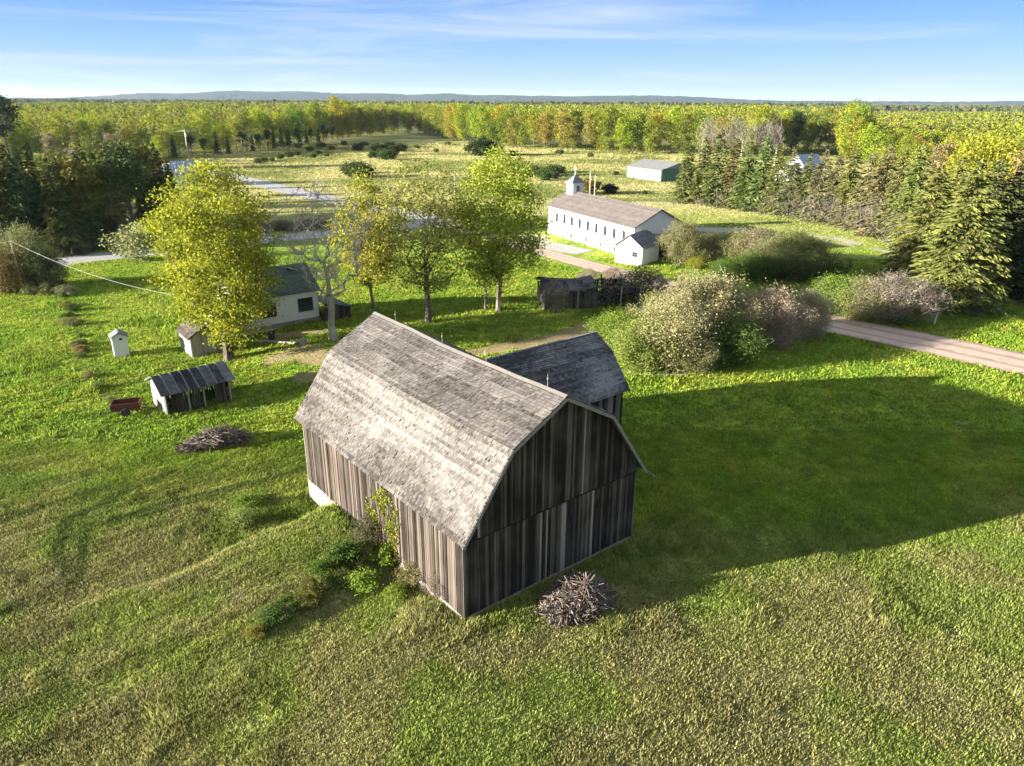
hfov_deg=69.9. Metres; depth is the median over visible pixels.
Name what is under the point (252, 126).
forest tree
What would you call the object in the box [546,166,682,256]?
church
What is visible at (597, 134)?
forest tree
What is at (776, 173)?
spruce tree
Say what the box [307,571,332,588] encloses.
weed clump
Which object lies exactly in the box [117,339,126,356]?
door
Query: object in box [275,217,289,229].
shrub
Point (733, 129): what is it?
bare tree
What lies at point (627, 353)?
shrub
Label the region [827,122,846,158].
forest tree
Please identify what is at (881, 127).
forest tree
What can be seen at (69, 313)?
weed clump
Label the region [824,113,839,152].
forest tree
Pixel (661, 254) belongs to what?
door
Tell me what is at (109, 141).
pine tree
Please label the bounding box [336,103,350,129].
forest tree
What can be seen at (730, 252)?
shrub
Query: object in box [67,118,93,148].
forest tree
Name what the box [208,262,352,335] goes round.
farmhouse
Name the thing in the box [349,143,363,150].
juniper bush
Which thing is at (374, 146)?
juniper bush
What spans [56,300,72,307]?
weed clump
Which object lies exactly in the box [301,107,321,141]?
forest tree
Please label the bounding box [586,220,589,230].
window
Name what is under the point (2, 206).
pine tree
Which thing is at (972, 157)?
forest tree
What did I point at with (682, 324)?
shrub
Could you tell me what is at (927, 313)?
shrub
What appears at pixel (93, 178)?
pine tree
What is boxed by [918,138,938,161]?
forest tree
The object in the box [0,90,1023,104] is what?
hills
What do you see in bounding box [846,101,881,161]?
forest tree
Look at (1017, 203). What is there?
spruce tree
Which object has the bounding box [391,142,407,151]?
juniper bush
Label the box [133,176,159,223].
spruce tree
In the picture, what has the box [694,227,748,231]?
parking area
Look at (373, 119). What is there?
forest tree
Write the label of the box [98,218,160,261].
shrub
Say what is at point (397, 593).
shrub
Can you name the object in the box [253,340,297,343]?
fallen log
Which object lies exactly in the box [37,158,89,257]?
spruce tree
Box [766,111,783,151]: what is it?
forest tree
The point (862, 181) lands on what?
spruce tree
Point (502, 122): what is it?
forest tree
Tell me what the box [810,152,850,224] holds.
spruce tree
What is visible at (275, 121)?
forest tree
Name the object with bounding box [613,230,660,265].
garage
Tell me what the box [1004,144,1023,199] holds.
forest tree
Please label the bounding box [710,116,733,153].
forest tree
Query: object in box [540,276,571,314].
shrub
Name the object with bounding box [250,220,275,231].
shrub
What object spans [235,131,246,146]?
pine tree
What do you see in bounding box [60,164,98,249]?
spruce tree
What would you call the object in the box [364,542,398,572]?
shrub
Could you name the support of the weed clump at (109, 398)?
on the ground at (306, 355)
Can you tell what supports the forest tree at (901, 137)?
on the ground at (306, 355)
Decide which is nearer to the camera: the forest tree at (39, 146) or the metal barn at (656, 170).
the metal barn at (656, 170)
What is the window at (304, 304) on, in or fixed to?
in the farmhouse
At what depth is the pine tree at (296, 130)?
379.66 m
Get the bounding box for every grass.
[0,141,1011,261]
[0,255,1023,444]
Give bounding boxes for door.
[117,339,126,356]
[621,249,627,263]
[659,240,665,256]
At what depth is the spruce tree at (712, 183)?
164.21 m
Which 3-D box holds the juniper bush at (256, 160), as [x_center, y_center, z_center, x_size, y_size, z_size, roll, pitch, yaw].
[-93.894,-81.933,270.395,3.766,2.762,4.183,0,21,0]
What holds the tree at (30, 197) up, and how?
on the ground at (306, 355)
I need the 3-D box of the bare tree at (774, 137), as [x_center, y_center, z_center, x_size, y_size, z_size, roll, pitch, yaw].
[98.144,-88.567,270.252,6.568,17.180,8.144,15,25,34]
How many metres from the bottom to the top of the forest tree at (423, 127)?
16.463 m
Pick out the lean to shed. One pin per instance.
(178, 384)
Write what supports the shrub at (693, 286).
on the ground at (306, 355)
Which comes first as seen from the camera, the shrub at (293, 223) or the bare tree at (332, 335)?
the bare tree at (332, 335)
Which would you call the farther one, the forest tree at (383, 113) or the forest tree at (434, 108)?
the forest tree at (383, 113)
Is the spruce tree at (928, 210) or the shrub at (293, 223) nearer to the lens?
the spruce tree at (928, 210)
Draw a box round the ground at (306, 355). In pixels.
[0,121,1023,765]
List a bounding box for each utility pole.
[10,239,23,292]
[184,129,188,158]
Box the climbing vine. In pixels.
[364,483,399,558]
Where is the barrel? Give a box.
[268,329,274,339]
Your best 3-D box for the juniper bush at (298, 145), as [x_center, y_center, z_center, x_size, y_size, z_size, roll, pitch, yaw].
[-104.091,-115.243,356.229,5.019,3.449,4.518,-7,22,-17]
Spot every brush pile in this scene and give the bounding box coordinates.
[172,421,255,452]
[534,568,617,628]
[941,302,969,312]
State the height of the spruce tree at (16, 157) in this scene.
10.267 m
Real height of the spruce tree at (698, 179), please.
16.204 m
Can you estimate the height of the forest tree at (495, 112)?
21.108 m
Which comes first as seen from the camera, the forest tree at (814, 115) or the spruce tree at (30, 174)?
the spruce tree at (30, 174)
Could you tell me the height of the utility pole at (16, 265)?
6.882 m
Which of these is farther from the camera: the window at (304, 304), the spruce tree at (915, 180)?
the spruce tree at (915, 180)
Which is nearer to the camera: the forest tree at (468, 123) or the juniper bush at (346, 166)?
the juniper bush at (346, 166)
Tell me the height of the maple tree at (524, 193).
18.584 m
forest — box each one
[0,100,1023,156]
[4,98,1023,111]
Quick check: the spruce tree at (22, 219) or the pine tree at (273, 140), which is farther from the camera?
the pine tree at (273, 140)
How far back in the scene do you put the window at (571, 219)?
123.82 m
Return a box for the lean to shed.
[144,361,234,415]
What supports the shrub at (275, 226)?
on the ground at (306, 355)
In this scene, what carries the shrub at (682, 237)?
on the ground at (306, 355)
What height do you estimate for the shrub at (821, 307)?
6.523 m
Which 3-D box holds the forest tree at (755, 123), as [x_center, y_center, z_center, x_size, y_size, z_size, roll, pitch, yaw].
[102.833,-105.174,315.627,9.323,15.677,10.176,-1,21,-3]
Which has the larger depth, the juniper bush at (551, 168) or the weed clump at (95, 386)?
the juniper bush at (551, 168)
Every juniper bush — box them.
[253,157,261,163]
[258,155,269,161]
[275,153,283,158]
[283,150,295,156]
[294,143,301,148]
[305,146,314,151]
[314,141,327,146]
[338,160,355,176]
[342,162,377,177]
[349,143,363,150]
[358,141,369,145]
[367,150,377,157]
[368,141,385,150]
[376,148,398,159]
[385,141,395,149]
[388,144,400,153]
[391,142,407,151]
[463,135,503,156]
[519,168,536,177]
[528,163,542,170]
[535,168,544,175]
[539,163,562,172]
[539,171,552,180]
[551,171,559,178]
[554,149,565,153]
[555,163,566,172]
[581,176,603,194]
[599,181,619,193]
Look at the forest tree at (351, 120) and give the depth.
458.01 m
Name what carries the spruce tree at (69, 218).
on the ground at (306, 355)
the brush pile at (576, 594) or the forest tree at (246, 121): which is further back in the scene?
the forest tree at (246, 121)
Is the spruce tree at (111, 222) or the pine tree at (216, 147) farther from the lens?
the pine tree at (216, 147)
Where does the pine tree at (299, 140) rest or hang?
on the ground at (306, 355)
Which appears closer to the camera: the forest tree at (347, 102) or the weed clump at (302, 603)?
the weed clump at (302, 603)
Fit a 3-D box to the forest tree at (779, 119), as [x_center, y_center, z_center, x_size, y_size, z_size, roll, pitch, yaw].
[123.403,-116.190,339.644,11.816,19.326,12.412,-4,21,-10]
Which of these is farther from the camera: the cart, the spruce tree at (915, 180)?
the spruce tree at (915, 180)
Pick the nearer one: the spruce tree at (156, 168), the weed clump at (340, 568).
the weed clump at (340, 568)
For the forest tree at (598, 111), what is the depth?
354.60 m
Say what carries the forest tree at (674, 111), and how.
on the ground at (306, 355)
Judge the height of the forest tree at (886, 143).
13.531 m
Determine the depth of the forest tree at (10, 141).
262.52 m
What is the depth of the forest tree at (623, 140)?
351.23 m
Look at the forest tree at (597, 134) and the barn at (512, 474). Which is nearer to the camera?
the barn at (512, 474)
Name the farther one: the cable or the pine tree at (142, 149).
the pine tree at (142, 149)
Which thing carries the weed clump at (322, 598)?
on the ground at (306, 355)
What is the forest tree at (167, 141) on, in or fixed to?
on the ground at (306, 355)
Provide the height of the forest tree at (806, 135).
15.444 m
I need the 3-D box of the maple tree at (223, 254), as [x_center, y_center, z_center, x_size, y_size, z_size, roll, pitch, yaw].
[-26.431,-10.655,65.930,13.033,19.060,16.080,-6,22,-17]
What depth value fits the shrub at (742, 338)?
64.24 m
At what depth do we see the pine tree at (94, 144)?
166.00 m
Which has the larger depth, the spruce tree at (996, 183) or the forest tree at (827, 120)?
the forest tree at (827, 120)
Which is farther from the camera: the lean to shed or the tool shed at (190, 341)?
the tool shed at (190, 341)
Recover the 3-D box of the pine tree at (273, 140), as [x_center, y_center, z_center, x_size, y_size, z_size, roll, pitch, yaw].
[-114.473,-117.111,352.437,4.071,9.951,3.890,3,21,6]
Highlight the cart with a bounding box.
[110,397,156,416]
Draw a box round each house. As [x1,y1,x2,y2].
[170,161,202,186]
[775,165,802,180]
[787,154,822,178]
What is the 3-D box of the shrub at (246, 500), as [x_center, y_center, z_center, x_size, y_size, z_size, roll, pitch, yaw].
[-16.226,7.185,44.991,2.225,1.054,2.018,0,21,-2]
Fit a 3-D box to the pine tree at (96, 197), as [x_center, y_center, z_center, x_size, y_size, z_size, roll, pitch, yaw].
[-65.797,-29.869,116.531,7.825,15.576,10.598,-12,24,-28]
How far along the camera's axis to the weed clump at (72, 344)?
72.31 m
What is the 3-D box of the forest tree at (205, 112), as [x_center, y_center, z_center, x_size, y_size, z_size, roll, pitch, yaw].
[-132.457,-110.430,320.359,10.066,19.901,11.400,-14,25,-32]
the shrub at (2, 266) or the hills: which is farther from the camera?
the hills
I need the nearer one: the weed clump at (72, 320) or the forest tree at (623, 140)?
the weed clump at (72, 320)
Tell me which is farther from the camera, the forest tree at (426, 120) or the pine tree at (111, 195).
the forest tree at (426, 120)
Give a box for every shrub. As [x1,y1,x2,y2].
[0,217,72,292]
[0,237,44,295]
[0,265,15,292]
[11,280,43,293]
[12,248,74,287]
[28,282,57,295]
[51,283,78,295]
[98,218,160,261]
[215,505,260,532]
[227,492,262,509]
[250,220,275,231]
[268,221,282,230]
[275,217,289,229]
[280,220,294,230]
[284,221,297,230]
[289,220,308,230]
[300,219,316,228]
[301,217,326,229]
[304,557,338,576]
[320,535,368,567]
[342,567,384,595]
[350,511,383,545]
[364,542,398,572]
[380,580,410,602]
[391,558,421,588]
[420,568,442,603]
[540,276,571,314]
[575,267,598,278]
[581,306,640,357]
[596,266,625,280]
[604,313,686,373]
[617,261,665,295]
[625,283,674,326]
[631,284,729,375]
[641,260,733,335]
[641,272,671,294]
[653,213,711,267]
[673,332,727,376]
[677,233,718,265]
[686,255,710,268]
[686,262,777,349]
[695,309,774,368]
[700,229,736,261]
[707,222,757,260]
[707,256,741,277]
[723,248,785,282]
[729,223,784,254]
[732,291,767,323]
[739,231,798,279]
[740,278,822,351]
[756,220,837,281]
[780,232,848,281]
[785,281,846,341]
[803,271,866,316]
[808,253,857,282]
[824,269,896,322]
[844,267,939,330]
[872,277,954,329]
[878,300,925,328]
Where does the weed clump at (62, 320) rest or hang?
on the ground at (306, 355)
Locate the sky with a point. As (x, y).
(778, 50)
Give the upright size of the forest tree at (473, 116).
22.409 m
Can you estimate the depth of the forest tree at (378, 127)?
501.56 m
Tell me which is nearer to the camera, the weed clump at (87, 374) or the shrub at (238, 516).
the shrub at (238, 516)
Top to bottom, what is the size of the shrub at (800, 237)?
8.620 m
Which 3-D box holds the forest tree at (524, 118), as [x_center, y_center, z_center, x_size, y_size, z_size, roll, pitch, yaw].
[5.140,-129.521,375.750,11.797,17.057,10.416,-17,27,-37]
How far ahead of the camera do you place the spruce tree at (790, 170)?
150.07 m
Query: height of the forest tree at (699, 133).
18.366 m
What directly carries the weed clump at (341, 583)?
on the ground at (306, 355)
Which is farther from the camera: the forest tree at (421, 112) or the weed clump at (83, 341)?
the forest tree at (421, 112)
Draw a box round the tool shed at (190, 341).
[175,318,220,357]
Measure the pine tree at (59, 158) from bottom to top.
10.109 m
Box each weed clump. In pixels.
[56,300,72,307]
[56,315,73,325]
[57,293,68,297]
[61,302,82,310]
[62,311,75,316]
[64,317,82,325]
[64,340,82,347]
[70,344,88,352]
[71,353,82,358]
[73,338,88,343]
[82,370,93,377]
[92,381,102,389]
[101,393,115,402]
[239,622,268,641]
[249,605,279,624]
[255,616,278,627]
[257,601,284,619]
[260,605,294,624]
[265,624,274,632]
[272,590,297,606]
[278,600,296,616]
[287,590,314,609]
[289,604,300,611]
[290,590,312,604]
[296,587,325,606]
[299,574,327,592]
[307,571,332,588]
[316,589,329,601]
[327,566,354,584]
[329,563,351,576]
[331,575,353,588]
[342,552,364,563]
[346,556,370,568]
[347,556,369,569]
[358,563,376,572]
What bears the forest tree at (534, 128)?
on the ground at (306, 355)
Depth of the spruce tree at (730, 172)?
161.99 m
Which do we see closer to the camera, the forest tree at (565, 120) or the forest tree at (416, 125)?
the forest tree at (565, 120)
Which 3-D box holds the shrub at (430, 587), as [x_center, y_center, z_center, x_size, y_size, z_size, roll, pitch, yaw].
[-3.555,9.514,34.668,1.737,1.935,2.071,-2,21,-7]
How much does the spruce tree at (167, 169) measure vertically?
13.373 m
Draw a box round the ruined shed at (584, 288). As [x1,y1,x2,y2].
[536,272,650,309]
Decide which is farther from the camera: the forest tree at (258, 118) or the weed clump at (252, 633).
the forest tree at (258, 118)
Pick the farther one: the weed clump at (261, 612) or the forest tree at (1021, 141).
the forest tree at (1021, 141)
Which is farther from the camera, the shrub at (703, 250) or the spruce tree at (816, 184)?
the spruce tree at (816, 184)
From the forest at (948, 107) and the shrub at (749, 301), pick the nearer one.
the shrub at (749, 301)
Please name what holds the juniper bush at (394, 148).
on the ground at (306, 355)
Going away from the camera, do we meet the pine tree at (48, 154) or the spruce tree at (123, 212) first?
the spruce tree at (123, 212)
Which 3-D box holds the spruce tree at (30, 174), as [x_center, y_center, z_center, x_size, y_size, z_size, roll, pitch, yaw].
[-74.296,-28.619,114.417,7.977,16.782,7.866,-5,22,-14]
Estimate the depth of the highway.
188.36 m
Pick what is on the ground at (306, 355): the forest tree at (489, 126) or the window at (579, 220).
the forest tree at (489, 126)
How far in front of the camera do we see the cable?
82.17 m
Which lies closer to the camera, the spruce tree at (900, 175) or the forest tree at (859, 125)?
the spruce tree at (900, 175)
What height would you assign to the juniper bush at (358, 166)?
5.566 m
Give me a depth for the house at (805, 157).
222.71 m
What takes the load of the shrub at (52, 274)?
on the ground at (306, 355)
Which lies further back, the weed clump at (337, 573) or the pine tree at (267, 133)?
the pine tree at (267, 133)
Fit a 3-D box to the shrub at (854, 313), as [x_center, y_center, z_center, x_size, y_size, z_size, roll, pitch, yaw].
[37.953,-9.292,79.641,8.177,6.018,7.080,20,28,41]
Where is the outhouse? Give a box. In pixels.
[108,328,129,357]
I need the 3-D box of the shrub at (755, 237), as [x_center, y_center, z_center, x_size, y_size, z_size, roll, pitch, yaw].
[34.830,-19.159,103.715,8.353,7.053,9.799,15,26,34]
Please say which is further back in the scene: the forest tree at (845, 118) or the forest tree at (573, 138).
the forest tree at (573, 138)
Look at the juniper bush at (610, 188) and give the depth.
187.24 m
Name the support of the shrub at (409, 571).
on the ground at (306, 355)
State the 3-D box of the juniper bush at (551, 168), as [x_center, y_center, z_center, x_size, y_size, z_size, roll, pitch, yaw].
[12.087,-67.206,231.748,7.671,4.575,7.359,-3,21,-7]
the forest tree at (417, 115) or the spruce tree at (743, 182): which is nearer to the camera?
the spruce tree at (743, 182)
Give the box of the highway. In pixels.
[46,148,478,231]
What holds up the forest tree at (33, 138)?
on the ground at (306, 355)
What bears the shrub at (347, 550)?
on the ground at (306, 355)
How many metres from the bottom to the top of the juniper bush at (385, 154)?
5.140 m
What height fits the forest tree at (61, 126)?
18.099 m
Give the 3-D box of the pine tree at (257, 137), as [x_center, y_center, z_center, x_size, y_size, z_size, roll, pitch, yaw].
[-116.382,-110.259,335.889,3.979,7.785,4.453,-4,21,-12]
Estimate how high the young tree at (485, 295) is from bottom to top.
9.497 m
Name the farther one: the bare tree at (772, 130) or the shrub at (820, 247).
the bare tree at (772, 130)
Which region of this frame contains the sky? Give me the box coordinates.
[0,0,1023,101]
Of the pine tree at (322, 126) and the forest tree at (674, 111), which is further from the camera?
the pine tree at (322, 126)
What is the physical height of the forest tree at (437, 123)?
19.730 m
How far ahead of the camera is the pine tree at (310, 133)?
395.95 m
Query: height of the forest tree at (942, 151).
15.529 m
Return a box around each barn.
[294,312,655,620]
[626,159,695,181]
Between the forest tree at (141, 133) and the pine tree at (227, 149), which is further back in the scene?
the pine tree at (227, 149)
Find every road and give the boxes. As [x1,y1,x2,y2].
[58,221,432,265]
[460,229,1023,373]
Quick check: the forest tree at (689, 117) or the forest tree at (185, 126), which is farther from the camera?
the forest tree at (689, 117)
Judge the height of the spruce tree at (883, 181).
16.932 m
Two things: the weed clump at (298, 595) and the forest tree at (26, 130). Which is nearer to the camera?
the weed clump at (298, 595)
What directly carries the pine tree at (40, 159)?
on the ground at (306, 355)
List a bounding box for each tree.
[0,95,22,157]
[0,130,16,157]
[0,144,17,233]
[0,168,45,236]
[0,175,26,255]
[0,190,14,245]
[4,151,44,246]
[6,128,27,158]
[7,117,39,157]
[12,144,25,172]
[17,144,49,240]
[20,132,37,153]
[25,139,33,160]
[28,149,32,169]
[29,155,52,178]
[32,135,45,155]
[35,149,66,169]
[35,159,93,227]
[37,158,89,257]
[39,131,60,153]
[40,128,65,147]
[43,111,71,157]
[43,149,53,158]
[44,140,109,250]
[46,147,68,160]
[47,155,96,256]
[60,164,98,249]
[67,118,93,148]
[70,152,113,251]
[72,142,119,239]
[73,144,111,244]
[74,132,96,156]
[78,114,100,150]
[85,140,103,160]
[86,147,124,233]
[87,139,150,242]
[92,166,135,245]
[93,116,119,149]
[95,137,151,225]
[99,131,115,150]
[101,165,145,234]
[102,159,131,227]
[114,140,164,230]
[115,118,138,152]
[131,154,294,360]
[132,127,153,156]
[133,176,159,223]
[134,164,173,239]
[145,142,173,238]
[147,135,165,160]
[151,116,180,157]
[160,164,183,238]
[162,160,181,203]
[167,123,185,154]
[169,134,179,157]
[174,123,197,155]
[183,134,195,155]
[187,126,199,143]
[188,110,214,153]
[196,107,220,152]
[198,135,207,155]
[213,132,221,153]
[215,120,230,149]
[215,123,233,151]
[225,108,245,150]
[225,136,231,153]
[232,109,256,151]
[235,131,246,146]
[246,107,263,146]
[246,107,268,147]
[250,134,256,151]
[253,134,260,148]
[256,175,379,340]
[259,111,277,145]
[262,129,270,148]
[264,112,281,146]
[270,110,290,141]
[270,130,277,148]
[278,113,293,144]
[278,127,285,146]
[282,103,306,143]
[285,127,291,145]
[290,108,311,142]
[292,127,300,142]
[297,132,302,143]
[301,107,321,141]
[302,113,321,142]
[304,130,309,143]
[305,99,326,138]
[307,129,312,143]
[315,128,320,141]
[317,108,331,139]
[319,165,413,312]
[320,124,325,141]
[323,109,335,135]
[326,92,347,138]
[328,113,336,134]
[329,124,335,139]
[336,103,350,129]
[338,110,351,138]
[339,97,354,118]
[343,107,353,137]
[344,103,358,137]
[344,105,359,134]
[353,109,366,136]
[355,105,366,134]
[359,102,374,135]
[362,155,490,322]
[364,107,377,135]
[373,107,383,134]
[374,102,390,132]
[381,107,391,133]
[387,109,399,133]
[390,102,404,133]
[400,108,411,132]
[401,102,414,130]
[404,111,417,133]
[412,105,421,133]
[413,106,429,133]
[413,114,421,132]
[419,114,427,134]
[420,104,430,131]
[422,110,429,134]
[425,107,434,133]
[427,110,436,135]
[429,106,437,136]
[430,107,439,135]
[430,112,439,136]
[430,143,558,311]
[433,108,444,137]
[437,107,448,138]
[440,103,452,136]
[445,102,457,140]
[445,114,455,139]
[450,106,464,140]
[453,101,471,141]
[459,232,506,309]
[461,109,472,134]
[463,111,474,137]
[464,105,484,140]
[470,106,490,137]
[473,111,488,135]
[478,106,497,140]
[483,117,503,142]
[487,104,506,144]
[493,109,511,143]
[499,111,512,143]
[501,115,522,145]
[503,117,522,146]
[513,113,531,145]
[514,117,531,144]
[524,114,541,147]
[533,111,555,146]
[537,112,554,147]
[539,107,556,145]
[551,114,572,147]
[552,105,573,149]
[564,117,583,149]
[569,109,586,149]
[579,112,600,149]
[581,108,604,149]
[588,113,613,149]
[598,105,621,150]
[608,101,628,148]
[610,115,638,152]
[615,116,629,147]
[623,107,646,152]
[629,110,655,151]
[640,114,662,151]
[648,110,667,150]
[661,105,687,152]
[666,113,685,153]
[668,118,694,153]
[668,143,698,203]
[682,113,699,146]
[683,135,714,204]
[687,113,711,154]
[692,109,711,152]
[695,122,710,152]
[696,128,733,206]
[701,112,717,154]
[704,114,719,154]
[709,120,724,159]
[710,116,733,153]
[715,118,732,163]
[715,137,744,208]
[717,121,741,155]
[725,141,763,211]
[727,114,742,163]
[734,119,750,157]
[735,122,760,150]
[738,119,761,154]
[741,102,767,133]
[742,120,759,147]
[742,134,776,211]
[746,122,762,146]
[752,114,770,153]
[754,104,777,148]
[754,119,772,164]
[755,143,789,215]
[759,120,778,152]
[765,117,780,157]
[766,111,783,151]
[768,148,805,217]
[771,121,784,165]
[772,110,789,152]
[776,110,794,142]
[782,116,797,143]
[784,108,806,149]
[785,153,818,218]
[787,119,800,148]
[791,111,808,149]
[794,149,837,222]
[799,119,818,150]
[807,111,824,149]
[809,109,831,147]
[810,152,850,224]
[817,105,840,149]
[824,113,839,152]
[825,147,865,228]
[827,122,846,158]
[832,151,881,232]
[834,98,864,138]
[835,103,861,158]
[839,112,860,160]
[839,116,874,159]
[841,104,874,154]
[841,109,867,161]
[844,144,899,238]
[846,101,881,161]
[852,122,885,166]
[864,117,890,161]
[867,144,900,187]
[869,139,883,163]
[869,149,911,241]
[870,127,890,155]
[874,164,956,281]
[875,133,904,164]
[877,142,935,249]
[887,134,905,168]
[896,130,921,169]
[896,158,1015,318]
[903,142,932,189]
[911,133,929,160]
[912,157,977,245]
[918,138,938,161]
[921,138,960,200]
[927,158,1023,289]
[935,133,992,190]
[936,133,963,164]
[943,132,964,169]
[968,135,1007,185]
[969,135,1023,196]
[972,133,1001,168]
[985,165,1023,299]
[988,218,1023,306]
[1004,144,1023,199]
[1006,135,1023,166]
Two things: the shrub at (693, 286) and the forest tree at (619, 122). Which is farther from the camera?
the forest tree at (619, 122)
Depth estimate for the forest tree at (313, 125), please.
403.62 m
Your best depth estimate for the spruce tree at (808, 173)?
148.09 m
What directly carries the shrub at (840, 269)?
on the ground at (306, 355)
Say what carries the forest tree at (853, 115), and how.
on the ground at (306, 355)
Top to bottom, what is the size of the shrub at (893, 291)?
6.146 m
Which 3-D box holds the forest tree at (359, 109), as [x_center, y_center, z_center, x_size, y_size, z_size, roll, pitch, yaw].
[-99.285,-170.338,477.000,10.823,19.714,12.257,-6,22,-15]
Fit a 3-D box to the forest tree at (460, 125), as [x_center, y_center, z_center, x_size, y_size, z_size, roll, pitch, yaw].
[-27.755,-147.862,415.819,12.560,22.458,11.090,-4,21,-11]
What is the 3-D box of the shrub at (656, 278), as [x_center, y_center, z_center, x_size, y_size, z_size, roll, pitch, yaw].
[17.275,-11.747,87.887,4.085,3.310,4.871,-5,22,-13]
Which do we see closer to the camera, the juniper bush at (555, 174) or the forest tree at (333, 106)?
the juniper bush at (555, 174)
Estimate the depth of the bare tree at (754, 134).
274.60 m
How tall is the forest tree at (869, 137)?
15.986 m
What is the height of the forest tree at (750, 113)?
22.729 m
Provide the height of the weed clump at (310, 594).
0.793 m
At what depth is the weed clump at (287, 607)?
33.99 m
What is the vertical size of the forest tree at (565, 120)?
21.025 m
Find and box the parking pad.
[545,243,593,253]
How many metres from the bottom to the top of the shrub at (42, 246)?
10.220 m
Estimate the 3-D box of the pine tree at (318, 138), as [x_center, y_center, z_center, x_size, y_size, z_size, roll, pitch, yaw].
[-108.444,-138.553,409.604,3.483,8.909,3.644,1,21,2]
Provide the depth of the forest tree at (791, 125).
353.87 m
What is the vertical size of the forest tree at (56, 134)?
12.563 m
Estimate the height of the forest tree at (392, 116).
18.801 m
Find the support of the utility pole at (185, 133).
on the ground at (306, 355)
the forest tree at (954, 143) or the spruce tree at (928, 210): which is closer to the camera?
the spruce tree at (928, 210)
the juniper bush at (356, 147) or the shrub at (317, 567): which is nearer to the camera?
the shrub at (317, 567)
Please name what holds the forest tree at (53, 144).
on the ground at (306, 355)
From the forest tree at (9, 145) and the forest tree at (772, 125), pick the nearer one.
the forest tree at (9, 145)
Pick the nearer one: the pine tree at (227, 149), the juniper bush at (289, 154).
the juniper bush at (289, 154)
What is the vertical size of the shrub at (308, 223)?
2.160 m
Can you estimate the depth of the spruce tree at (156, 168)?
119.20 m
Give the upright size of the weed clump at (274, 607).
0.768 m
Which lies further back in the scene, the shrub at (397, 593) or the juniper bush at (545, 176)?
the juniper bush at (545, 176)
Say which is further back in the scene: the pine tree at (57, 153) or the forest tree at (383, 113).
the forest tree at (383, 113)
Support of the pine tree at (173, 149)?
on the ground at (306, 355)
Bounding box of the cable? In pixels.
[11,241,170,294]
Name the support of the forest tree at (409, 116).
on the ground at (306, 355)
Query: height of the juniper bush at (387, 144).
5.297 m
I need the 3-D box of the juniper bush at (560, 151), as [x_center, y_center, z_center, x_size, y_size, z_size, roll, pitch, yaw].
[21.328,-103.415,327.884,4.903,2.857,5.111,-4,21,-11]
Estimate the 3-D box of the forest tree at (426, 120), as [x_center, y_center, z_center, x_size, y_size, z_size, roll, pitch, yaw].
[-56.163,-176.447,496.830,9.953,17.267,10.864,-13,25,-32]
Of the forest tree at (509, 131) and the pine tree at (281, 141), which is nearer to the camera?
the pine tree at (281, 141)
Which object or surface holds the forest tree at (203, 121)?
on the ground at (306, 355)
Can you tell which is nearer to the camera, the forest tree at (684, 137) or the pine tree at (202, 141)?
the pine tree at (202, 141)
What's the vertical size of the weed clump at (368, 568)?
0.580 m
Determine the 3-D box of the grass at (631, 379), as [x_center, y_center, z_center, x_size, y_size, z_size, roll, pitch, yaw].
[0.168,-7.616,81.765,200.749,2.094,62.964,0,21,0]
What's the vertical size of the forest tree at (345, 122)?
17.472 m
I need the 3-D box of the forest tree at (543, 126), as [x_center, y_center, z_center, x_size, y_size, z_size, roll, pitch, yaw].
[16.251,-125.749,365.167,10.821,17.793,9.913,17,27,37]
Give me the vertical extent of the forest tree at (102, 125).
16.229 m
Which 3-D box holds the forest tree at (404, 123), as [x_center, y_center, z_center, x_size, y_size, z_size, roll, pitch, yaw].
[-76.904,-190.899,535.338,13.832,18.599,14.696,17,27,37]
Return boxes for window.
[261,303,276,318]
[298,297,313,311]
[563,214,565,224]
[570,216,573,226]
[578,218,581,228]
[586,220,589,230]
[594,222,597,233]
[603,225,606,236]
[612,227,615,238]
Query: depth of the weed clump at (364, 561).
37.10 m
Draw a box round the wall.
[662,168,695,181]
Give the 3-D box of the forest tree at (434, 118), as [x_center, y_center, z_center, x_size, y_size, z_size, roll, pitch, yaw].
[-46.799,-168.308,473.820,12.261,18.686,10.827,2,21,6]
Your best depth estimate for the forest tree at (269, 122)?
350.55 m
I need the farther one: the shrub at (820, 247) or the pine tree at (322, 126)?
the pine tree at (322, 126)
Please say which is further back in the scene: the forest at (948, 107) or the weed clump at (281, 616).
the forest at (948, 107)
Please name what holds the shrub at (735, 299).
on the ground at (306, 355)
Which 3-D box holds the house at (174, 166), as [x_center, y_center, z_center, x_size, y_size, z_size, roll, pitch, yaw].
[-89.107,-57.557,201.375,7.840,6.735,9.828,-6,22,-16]
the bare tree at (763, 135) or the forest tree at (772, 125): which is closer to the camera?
the bare tree at (763, 135)
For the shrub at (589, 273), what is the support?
on the ground at (306, 355)
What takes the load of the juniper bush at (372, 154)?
on the ground at (306, 355)
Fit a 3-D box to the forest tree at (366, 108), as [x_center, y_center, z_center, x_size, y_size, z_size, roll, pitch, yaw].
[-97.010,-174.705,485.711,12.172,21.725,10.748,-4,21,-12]
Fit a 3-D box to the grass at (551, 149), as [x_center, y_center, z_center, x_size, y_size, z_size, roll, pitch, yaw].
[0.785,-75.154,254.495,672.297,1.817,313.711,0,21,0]
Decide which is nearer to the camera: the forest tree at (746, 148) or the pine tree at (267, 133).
the forest tree at (746, 148)
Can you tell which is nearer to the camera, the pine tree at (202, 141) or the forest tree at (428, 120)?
the pine tree at (202, 141)

